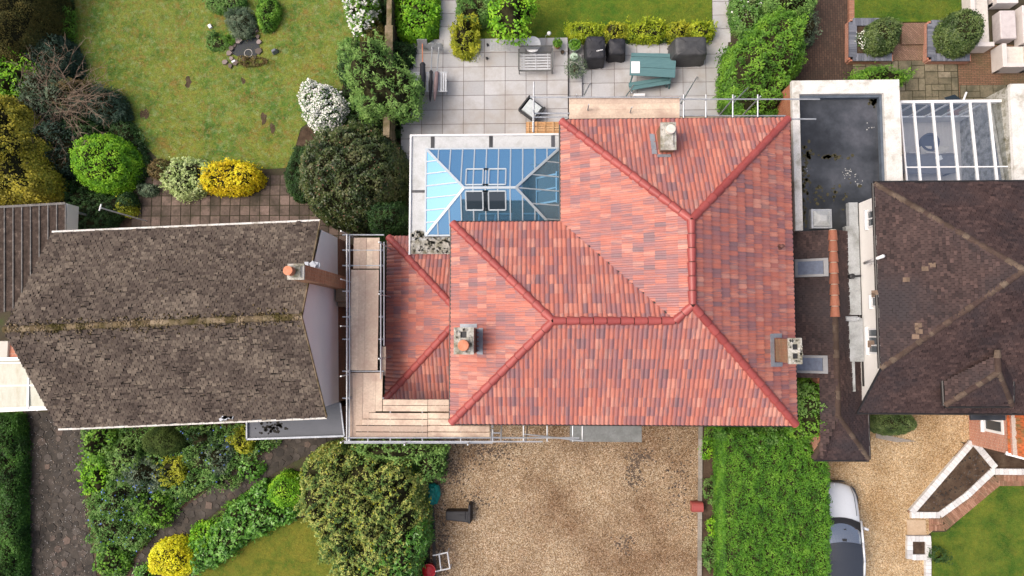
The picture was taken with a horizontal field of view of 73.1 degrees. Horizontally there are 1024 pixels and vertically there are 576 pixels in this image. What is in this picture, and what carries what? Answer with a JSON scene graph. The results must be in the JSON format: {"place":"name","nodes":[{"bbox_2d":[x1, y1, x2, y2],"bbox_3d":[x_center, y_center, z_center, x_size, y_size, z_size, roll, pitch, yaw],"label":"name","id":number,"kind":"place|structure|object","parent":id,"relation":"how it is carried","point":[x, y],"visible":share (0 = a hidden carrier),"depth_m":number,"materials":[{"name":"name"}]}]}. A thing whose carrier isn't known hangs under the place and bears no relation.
{"place":"outdoors","nodes":[
{"label":"outdoors","id":0,"kind":"place"},
{"bbox_2d":[73,0,352,168],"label":"lawn","id":1,"kind":"structure","parent":0,"point":[180,58],"depth_m":30.13,"materials":[{"name":"green plant"}]},
{"bbox_2d":[224,2,258,42],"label":"feathery plant","id":2,"kind":"object","parent":1,"relation":"on","point":[240,21],"visible":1,"depth_m":29.77,"materials":[{"name":"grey plant"}]},
{"bbox_2d":[222,34,262,68],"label":"garden pond","id":3,"kind":"structure","parent":1,"relation":"on","point":[248,48],"depth_m":30.14,"materials":[{"name":"liquid"}]},
{"bbox_2d":[254,0,282,33],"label":"shrub","id":4,"kind":"object","parent":1,"relation":"on","point":[267,12],"visible":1,"depth_m":29.79,"materials":[{"name":"green plant"}]},
{"bbox_2d":[131,430,348,575],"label":"crazy paved path","id":5,"kind":"structure","parent":0,"point":[279,452],"depth_m":28.89,"materials":[{"name":"stone"}]},
{"bbox_2d":[131,175,358,255],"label":"terrace","id":6,"kind":"structure","parent":0,"point":[272,200],"depth_m":29.71,"materials":[{"name":"stone"}]},
{"bbox_2d":[197,157,268,197],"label":"shrub","id":7,"kind":"object","parent":6,"relation":"on","point":[235,177],"visible":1,"depth_m":28.99,"materials":[{"name":"yellow plant"}]},
{"bbox_2d":[197,517,336,575],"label":"front lawn","id":8,"kind":"structure","parent":0,"point":[272,549],"depth_m":28.68,"materials":[{"name":"green plant"}]},
{"bbox_2d":[292,32,438,190],"bbox_3d":[-6.143,-9.086,29.894,5.076,0.001,11.370,13,87,3],"label":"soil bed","id":9,"kind":"object","parent":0,"point":[305,134],"visible":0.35,"depth_m":29.82,"materials":[{"name":"soil"}]},
{"bbox_2d":[284,145,307,206],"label":"shrub","id":10,"kind":"object","parent":9,"relation":"on","point":[291,174],"visible":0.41,"depth_m":29.07,"materials":[{"name":"green plant"}]},
{"bbox_2d":[296,77,352,134],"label":"shrub","id":11,"kind":"object","parent":9,"relation":"on","point":[324,106],"visible":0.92,"depth_m":28.67,"materials":[{"name":"white plant"}]},
{"bbox_2d":[298,118,409,233],"bbox_3d":[-6.585,-4.644,27.885,4.743,3.578,4.638,0,86,2],"label":"camellia bush","id":12,"kind":"object","parent":9,"relation":"on","point":[351,172],"visible":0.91,"depth_m":27.08,"materials":[{"name":"green plant"}]},
{"bbox_2d":[341,0,382,41],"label":"shrub","id":13,"kind":"object","parent":9,"relation":"on","point":[360,15],"visible":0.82,"depth_m":28.70,"materials":[{"name":"white plant"}]},
{"bbox_2d":[334,29,427,126],"bbox_3d":[-5.161,-8.411,27.959,3.412,3.727,3.669,0,86,2],"label":"airy tree","id":14,"kind":"object","parent":9,"relation":"on","point":[381,85],"visible":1,"depth_m":27.22,"materials":[{"name":"green plant"}]},
{"bbox_2d":[383,0,398,141],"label":"timber fence","id":15,"kind":"object","parent":9,"relation":"on","point":[391,34],"visible":0.45,"depth_m":28.14,"materials":[{"name":"brown wood"}]},
{"bbox_2d":[394,0,442,45],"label":"laurel bush","id":16,"kind":"object","parent":9,"relation":"on","point":[416,20],"visible":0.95,"depth_m":28.85,"materials":[{"name":"green plant"}]},
{"bbox_2d":[401,38,567,165],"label":"patio","id":17,"kind":"structure","parent":0,"point":[491,94],"depth_m":29.37,"materials":[{"name":"stone"}]},
{"bbox_2d":[0,0,1023,575],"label":"ground","id":18,"kind":"structure","parent":0,"point":[294,466],"depth_m":28.99,"materials":[{"name":"brown soil"}]},
{"bbox_2d":[0,411,33,575],"bbox_3d":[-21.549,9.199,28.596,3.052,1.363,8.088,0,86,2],"label":"hedge","id":19,"kind":"object","parent":18,"relation":"on","point":[15,543],"depth_m":28.62,"materials":[{"name":"green plant"}]},
{"bbox_2d":[0,360,46,411],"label":"polycarbonate canopy","id":20,"kind":"object","parent":18,"relation":"on","point":[18,391],"visible":0.52,"depth_m":26.89,"materials":[{"name":"white paint"}]},
{"bbox_2d":[0,202,86,312],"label":"lean to canopy","id":21,"kind":"object","parent":18,"relation":"on","point":[26,230],"visible":0.62,"depth_m":27.16,"materials":[{"name":"grey"}]},
{"bbox_2d":[26,411,95,575],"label":"crazy paved drive","id":22,"kind":"structure","parent":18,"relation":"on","point":[37,499],"depth_m":29.12,"materials":[{"name":"stone"}]},
{"bbox_2d":[9,24,150,229],"bbox_3d":[-20.078,-8.402,30.339,9.093,0.001,12.428,0,86,2],"label":"bed","id":23,"kind":"object","parent":18,"relation":"on","point":[127,222],"visible":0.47,"depth_m":29.85,"materials":[{"name":"soil"}]},
{"bbox_2d":[0,55,38,100],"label":"shrub","id":24,"kind":"object","parent":23,"relation":"on","point":[8,73],"visible":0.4,"depth_m":28.83,"materials":[{"name":"green plant"}]},
{"bbox_2d":[0,93,68,205],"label":"yellow green tree","id":25,"kind":"object","parent":23,"relation":"on","point":[26,176],"visible":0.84,"depth_m":28.04,"materials":[{"name":"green plant"}]},
{"bbox_2d":[0,0,74,65],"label":"conifer hedge","id":26,"kind":"object","parent":23,"relation":"on","point":[23,23],"visible":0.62,"depth_m":28.62,"materials":[{"name":"green plant"}]},
{"bbox_2d":[12,64,85,121],"bbox_3d":[-19.709,-8.215,29.300,2.715,2.138,2.569,0,86,2],"label":"shrub","id":27,"kind":"object","parent":23,"relation":"on","point":[36,99],"visible":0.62,"depth_m":28.92,"materials":[{"name":"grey plant"}]},
{"bbox_2d":[29,119,80,179],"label":"shrub","id":28,"kind":"object","parent":23,"relation":"on","point":[52,133],"visible":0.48,"depth_m":29.02,"materials":[{"name":"green plant"}]},
{"bbox_2d":[23,33,87,79],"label":"shrub","id":29,"kind":"object","parent":23,"relation":"on","point":[57,42],"visible":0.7,"depth_m":29.39,"materials":[{"name":"green plant"}]},
{"bbox_2d":[4,32,124,162],"bbox_3d":[-19.210,-7.851,29.022,6.356,1.100,5.747,0,86,2],"label":"bare shrub","id":30,"kind":"object","parent":23,"relation":"on","point":[72,105],"visible":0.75,"depth_m":28.81,"materials":[{"name":"brown plant"}]},
{"bbox_2d":[8,77,151,200],"bbox_3d":[-19.738,-7.000,29.792,8.648,0.988,6.593,0,86,2],"label":"ground cover","id":31,"kind":"object","parent":23,"relation":"on","point":[120,130],"visible":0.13,"depth_m":29.75,"materials":[{"name":"green plant"}]},
{"bbox_2d":[65,82,134,127],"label":"shrub","id":32,"kind":"object","parent":23,"relation":"on","point":[114,113],"visible":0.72,"depth_m":29.42,"materials":[{"name":"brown plant"}]},
{"bbox_2d":[59,180,141,229],"bbox_3d":[-17.743,-3.465,29.355,3.616,1.231,2.364,0,86,2],"label":"ground cover shrub","id":33,"kind":"object","parent":23,"relation":"on","point":[89,206],"visible":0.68,"depth_m":29.28,"materials":[{"name":"green plant"}]},
{"bbox_2d":[68,132,145,195],"bbox_3d":[-17.226,-5.327,28.991,2.950,2.180,2.800,0,86,2],"label":"ball bush","id":34,"kind":"object","parent":23,"relation":"on","point":[106,163],"visible":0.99,"depth_m":28.73,"materials":[{"name":"green plant"}]},
{"bbox_2d":[147,533,197,575],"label":"ball bush","id":35,"kind":"object","parent":18,"relation":"on","point":[173,558],"visible":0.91,"depth_m":27.95,"materials":[{"name":"yellow plant"}]},
{"bbox_2d":[2,219,357,439],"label":"brick house","id":36,"kind":"structure","parent":18,"relation":"on","point":[166,325],"depth_m":23.17,"materials":[{"name":"brown tile"}]},
{"bbox_2d":[157,156,210,204],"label":"shrub","id":37,"kind":"object","parent":18,"relation":"on","point":[181,181],"visible":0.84,"depth_m":29.05,"materials":[{"name":"green plant"}]},
{"bbox_2d":[85,420,283,575],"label":"front bed","id":38,"kind":"object","parent":18,"relation":"on","point":[181,508],"visible":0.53,"depth_m":28.97,"materials":[{"name":"soil"}]},
{"bbox_2d":[74,455,111,497],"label":"bed shrub","id":39,"kind":"object","parent":38,"relation":"on","point":[96,482],"visible":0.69,"depth_m":28.67,"materials":[{"name":"green plant"}]},
{"bbox_2d":[78,428,122,465],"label":"bed shrub","id":40,"kind":"object","parent":38,"relation":"on","point":[97,442],"visible":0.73,"depth_m":28.54,"materials":[{"name":"green plant"}]},
{"bbox_2d":[81,511,133,553],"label":"bed shrub","id":41,"kind":"object","parent":38,"relation":"on","point":[107,532],"visible":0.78,"depth_m":28.44,"materials":[{"name":"green plant"}]},
{"bbox_2d":[92,538,132,575],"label":"bed shrub","id":42,"kind":"object","parent":38,"relation":"on","point":[109,561],"visible":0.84,"depth_m":28.43,"materials":[{"name":"green plant"}]},
{"bbox_2d":[94,476,135,518],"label":"bed shrub","id":43,"kind":"object","parent":38,"relation":"on","point":[114,503],"visible":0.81,"depth_m":28.44,"materials":[{"name":"green plant"}]},
{"bbox_2d":[99,433,146,479],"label":"bed shrub","id":44,"kind":"object","parent":38,"relation":"on","point":[123,452],"visible":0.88,"depth_m":28.55,"materials":[{"name":"green plant"}]},
{"bbox_2d":[109,514,153,551],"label":"bed shrub","id":45,"kind":"object","parent":38,"relation":"on","point":[134,534],"visible":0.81,"depth_m":28.50,"materials":[{"name":"green plant"}]},
{"bbox_2d":[115,455,167,493],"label":"bed shrub","id":46,"kind":"object","parent":38,"relation":"on","point":[144,471],"visible":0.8,"depth_m":28.41,"materials":[{"name":"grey plant"}]},
{"bbox_2d":[128,490,178,529],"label":"bed shrub","id":47,"kind":"object","parent":38,"relation":"on","point":[157,508],"visible":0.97,"depth_m":28.42,"materials":[{"name":"green plant"}]},
{"bbox_2d":[142,425,191,456],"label":"clipped dome","id":48,"kind":"structure","parent":38,"relation":"on","point":[161,440],"depth_m":28.33,"materials":[{"name":"green plant"}]},
{"bbox_2d":[154,455,189,487],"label":"bed shrub","id":49,"kind":"object","parent":38,"relation":"on","point":[172,474],"visible":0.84,"depth_m":28.51,"materials":[{"name":"yellow plant"}]},
{"bbox_2d":[75,423,281,575],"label":"ground cover","id":50,"kind":"object","parent":38,"relation":"on","point":[173,496],"visible":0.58,"depth_m":28.75,"materials":[{"name":"green plant"}]},
{"bbox_2d":[188,478,299,575],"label":"laurel border","id":51,"kind":"object","parent":18,"relation":"on","point":[247,517],"visible":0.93,"depth_m":28.14,"materials":[{"name":"green plant"}]},
{"bbox_2d":[266,468,302,508],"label":"ball bush","id":52,"kind":"object","parent":18,"relation":"on","point":[284,488],"visible":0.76,"depth_m":28.05,"materials":[{"name":"green plant"}]},
{"bbox_2d":[293,436,433,575],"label":"elaeagnus bush","id":53,"kind":"object","parent":18,"relation":"on","point":[354,511],"visible":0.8,"depth_m":26.34,"materials":[{"name":"green plant"}]},
{"bbox_2d":[366,200,408,243],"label":"round bush","id":54,"kind":"object","parent":18,"relation":"on","point":[390,217],"visible":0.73,"depth_m":27.64,"materials":[{"name":"green plant"}]},
{"bbox_2d":[361,513,435,575],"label":"laurel shrub","id":55,"kind":"object","parent":18,"relation":"on","point":[424,543],"visible":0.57,"depth_m":26.48,"materials":[{"name":"green plant"}]},
{"bbox_2d":[350,439,450,466],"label":"shrub","id":56,"kind":"object","parent":18,"relation":"on","point":[398,451],"visible":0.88,"depth_m":26.33,"materials":[{"name":"green plant"}]},
{"bbox_2d":[411,439,448,484],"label":"climbing rose","id":57,"kind":"object","parent":18,"relation":"on","point":[430,472],"visible":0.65,"depth_m":27.50,"materials":[{"name":"green plant"}]},
{"bbox_2d":[340,230,583,445],"bbox_3d":[-1.764,1.858,26.263,8.686,5.500,7.440,0,86,2],"label":"scaffolding","id":58,"kind":"object","parent":18,"relation":"on","point":[365,397],"visible":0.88,"depth_m":24.61,"materials":[{"name":"wood"}]},
{"bbox_2d":[448,12,481,61],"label":"shrub","id":59,"kind":"object","parent":18,"relation":"on","point":[467,37],"visible":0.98,"depth_m":29.05,"materials":[{"name":"yellow plant"}]},
{"bbox_2d":[454,0,495,30],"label":"shrub","id":60,"kind":"object","parent":18,"relation":"on","point":[479,8],"visible":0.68,"depth_m":29.07,"materials":[{"name":"green plant"}]},
{"bbox_2d":[383,115,802,427],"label":"brick house","id":61,"kind":"structure","parent":18,"relation":"on","point":[611,272],"depth_m":22.97,"materials":[{"name":"red tile"}]},
{"bbox_2d":[702,427,721,575],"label":"kerb bed","id":62,"kind":"object","parent":18,"relation":"on","point":[707,472],"visible":0.2,"depth_m":28.20,"materials":[{"name":"soil"}]},
{"bbox_2d":[725,0,762,38],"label":"shrub","id":63,"kind":"object","parent":18,"relation":"on","point":[748,11],"visible":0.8,"depth_m":28.69,"materials":[{"name":"green plant"}]},
{"bbox_2d":[713,3,809,114],"bbox_3d":[10.254,-9.013,27.882,3.682,2.998,4.932,0,86,2],"label":"philadelphus bush","id":64,"kind":"object","parent":18,"relation":"on","point":[764,57],"visible":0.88,"depth_m":27.32,"materials":[{"name":"green plant"}]},
{"bbox_2d":[711,427,833,575],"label":"tall hedge","id":65,"kind":"object","parent":18,"relation":"on","point":[774,502],"visible":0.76,"depth_m":26.17,"materials":[{"name":"green plant"}]},
{"bbox_2d":[760,0,817,20],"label":"shrub","id":66,"kind":"object","parent":18,"relation":"on","point":[771,6],"visible":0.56,"depth_m":28.14,"materials":[{"name":"green plant"}]},
{"bbox_2d":[778,377,826,450],"bbox_3d":[11.328,4.655,26.677,1.956,3.476,3.021,0,86,2],"label":"privet bush","id":67,"kind":"object","parent":18,"relation":"on","point":[808,429],"visible":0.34,"depth_m":25.63,"materials":[{"name":"green plant"}]},
{"bbox_2d":[794,0,852,80],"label":"block paving passage","id":68,"kind":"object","parent":18,"relation":"on","point":[825,55],"visible":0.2,"depth_m":29.29},
{"bbox_2d":[777,79,902,461],"bbox_3d":[12.256,-0.613,26.856,4.567,3.661,14.242,0,86,2],"label":"side extension","id":69,"kind":"object","parent":18,"relation":"on","point":[846,145],"visible":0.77,"depth_m":25.77,"materials":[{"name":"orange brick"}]},
{"bbox_2d":[794,258,828,277],"bbox_3d":[11.032,-0.744,25.513,1.011,0.645,0.670,0,86,2],"label":"roof window","id":70,"kind":"structure","parent":69,"relation":"in","point":[817,267],"depth_m":25.48,"materials":[{"name":"grey glass"}]},
{"bbox_2d":[845,18,892,63],"bbox_3d":[14.994,-10.345,29.019,1.887,0.450,1.845,0,86,2],"label":"raised planter","id":71,"kind":"object","parent":18,"relation":"on","point":[854,54],"visible":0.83,"depth_m":28.85,"materials":[{"name":"grey brick"}]},
{"bbox_2d":[858,16,903,58],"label":"ball topiary","id":72,"kind":"object","parent":71,"relation":"in","point":[883,34],"visible":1,"depth_m":27.94,"materials":[{"name":"green plant"}]},
{"bbox_2d":[843,61,918,88],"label":"ferny shrub","id":73,"kind":"object","parent":18,"relation":"on","point":[875,73],"visible":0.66,"depth_m":27.98,"materials":[{"name":"green plant"}]},
{"bbox_2d":[852,60,959,109],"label":"stone terrace","id":74,"kind":"structure","parent":18,"relation":"on","point":[933,82],"depth_m":29.01,"materials":[{"name":"beige stone"}]},
{"bbox_2d":[843,180,1023,459],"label":"brick house","id":75,"kind":"structure","parent":18,"relation":"on","point":[935,269],"depth_m":23.02,"materials":[{"name":"tile"}]},
{"bbox_2d":[923,20,970,63],"bbox_3d":[18.185,-10.263,28.901,1.855,0.450,1.757,0,86,2],"label":"raised planter","id":76,"kind":"object","parent":18,"relation":"on","point":[931,55],"visible":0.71,"depth_m":28.73,"materials":[{"name":"grey brick"}]},
{"bbox_2d":[932,8,985,59],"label":"ball topiary","id":77,"kind":"object","parent":76,"relation":"in","point":[962,30],"visible":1,"depth_m":27.75,"materials":[{"name":"green plant"}]},
{"bbox_2d":[929,475,1023,530],"bbox_3d":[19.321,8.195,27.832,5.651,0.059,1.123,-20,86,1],"label":"brick edging","id":78,"kind":"object","parent":18,"relation":"on","point":[949,516],"visible":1,"depth_m":27.82,"materials":[{"name":"brown brick"}]},
{"bbox_2d":[430,405,697,575],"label":"gravel driveway","id":79,"kind":"structure","parent":0,"point":[587,531],"depth_m":28.39,"materials":[{"name":"beige gravel"}]},
{"bbox_2d":[570,426,641,441],"bbox_3d":[3.866,5.693,28.551,2.963,0.031,1.316,0,86,2],"label":"doorstep","id":80,"kind":"structure","parent":79,"relation":"on","point":[610,433],"depth_m":28.51,"materials":[{"name":"concrete"}]},
{"bbox_2d":[476,0,711,42],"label":"lawn","id":81,"kind":"structure","parent":0,"point":[553,12],"depth_m":29.72,"materials":[{"name":"green plant"}]},
{"bbox_2d":[486,0,540,45],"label":"young tree","id":82,"kind":"object","parent":81,"relation":"on","point":[507,17],"visible":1,"depth_m":27.73,"materials":[{"name":"green plant"}]},
{"bbox_2d":[563,19,607,44],"bbox_3d":[3.142,-10.884,29.156,1.993,1.144,1.057,0,86,2],"label":"hedge mound","id":83,"kind":"object","parent":81,"relation":"on","point":[580,32],"visible":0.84,"depth_m":29.11,"materials":[{"name":"yellow plant"}]},
{"bbox_2d":[622,14,670,47],"bbox_3d":[5.711,-10.895,29.071,2.232,1.143,1.210,0,86,2],"label":"hedge mound","id":84,"kind":"object","parent":81,"relation":"on","point":[651,29],"visible":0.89,"depth_m":29.03,"materials":[{"name":"yellow plant"}]},
{"bbox_2d":[569,40,727,117],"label":"patio","id":85,"kind":"structure","parent":0,"point":[611,79],"depth_m":29.43,"materials":[{"name":"stone"}]},
{"bbox_2d":[583,36,604,68],"bbox_3d":[3.480,-9.927,29.050,0.895,1.129,1.087,0,86,2],"label":"covered barbecue","id":86,"kind":"object","parent":85,"relation":"on","point":[594,51],"visible":0.97,"depth_m":28.57,"materials":[{"name":"black fabric"}]},
{"bbox_2d":[629,58,675,88],"bbox_3d":[5.861,-9.117,29.090,1.880,0.774,1.174,4,86,2],"label":"picnic table","id":87,"kind":"object","parent":85,"relation":"on","point":[656,68],"visible":0.98,"depth_m":28.70,"materials":[{"name":"teal wood"}]},
{"bbox_2d":[530,76,819,132],"bbox_3d":[5.814,-7.293,26.706,10.203,5.300,3.747,0,86,2],"label":"scaffolding","id":88,"kind":"object","parent":85,"relation":"on","point":[583,107],"visible":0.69,"depth_m":24.64,"materials":[{"name":"wood"}]},
{"bbox_2d":[667,37,706,66],"bbox_3d":[7.368,-9.908,28.890,1.564,1.168,0.946,0,86,2],"label":"covered barbecue","id":89,"kind":"object","parent":85,"relation":"on","point":[687,51],"visible":0.95,"depth_m":28.40,"materials":[{"name":"grey fabric"}]},
{"bbox_2d":[712,0,730,41],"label":"garden path","id":90,"kind":"structure","parent":0,"point":[719,10],"depth_m":29.52,"materials":[{"name":"stone"}]},
{"bbox_2d":[827,415,969,575],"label":"golden gravel driveway","id":91,"kind":"structure","parent":0,"point":[887,520],"depth_m":28.01,"materials":[{"name":"beige gravel"}]},
{"bbox_2d":[827,480,868,575],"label":"parked car","id":92,"kind":"object","parent":91,"relation":"on","point":[847,552],"visible":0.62,"depth_m":26.73,"materials":[{"name":"white paint"}]},
{"bbox_2d":[870,415,916,435],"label":"clipped dome","id":93,"kind":"structure","parent":91,"relation":"on","point":[890,425],"depth_m":27.19,"materials":[{"name":"green plant"}]},
{"bbox_2d":[905,535,930,575],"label":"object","id":94,"kind":"object","parent":91,"relation":"on","point":[917,547],"visible":0.99,"depth_m":27.67,"materials":[{"name":"white stone"}]},
{"bbox_2d":[908,440,1023,517],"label":"edged flower bed","id":95,"kind":"object","parent":91,"relation":"on","point":[969,469],"visible":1,"depth_m":27.81,"materials":[{"name":"white stone"}]},
{"bbox_2d":[854,0,961,22],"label":"lawn","id":96,"kind":"structure","parent":0,"point":[911,19],"depth_m":29.12,"materials":[{"name":"green plant"}]},
{"bbox_2d":[931,486,1023,575],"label":"front lawn","id":97,"kind":"structure","parent":0,"point":[990,559],"depth_m":27.73,"materials":[{"name":"green plant"}]},
{"bbox_2d":[947,45,1023,115],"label":"brick terrace","id":98,"kind":"structure","parent":0,"point":[976,70],"depth_m":28.98,"materials":[{"name":"brown brick"}]},
{"bbox_2d":[900,84,1023,180],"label":"conservatory","id":99,"kind":"object","parent":98,"relation":"on","point":[982,139],"visible":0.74,"depth_m":26.53,"materials":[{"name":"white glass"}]},
{"bbox_2d":[902,154,955,175],"bbox_3d":[16.907,-5.020,28.413,2.200,0.715,0.800,0,86,2],"label":"dining table","id":100,"kind":"object","parent":99,"relation":"on","point":[930,160],"visible":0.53,"depth_m":28.06,"materials":[{"name":"grey wood"}]},
{"bbox_2d":[962,0,994,52],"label":"garden sofa","id":101,"kind":"object","parent":98,"relation":"on","point":[984,43],"visible":0.52,"depth_m":28.66,"materials":[{"name":"white fabric"}]},
{"bbox_2d":[992,10,1015,43],"bbox_3d":[20.499,-10.869,28.800,0.642,0.530,1.205,0,86,2],"label":"coffee table","id":102,"kind":"object","parent":98,"relation":"on","point":[1003,26],"visible":0.92,"depth_m":28.56,"materials":[{"name":"white plastic"}]},
{"bbox_2d":[991,43,1023,72],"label":"garden armchair","id":103,"kind":"object","parent":98,"relation":"on","point":[1005,58],"visible":1,"depth_m":28.53,"materials":[{"name":"white fabric"}]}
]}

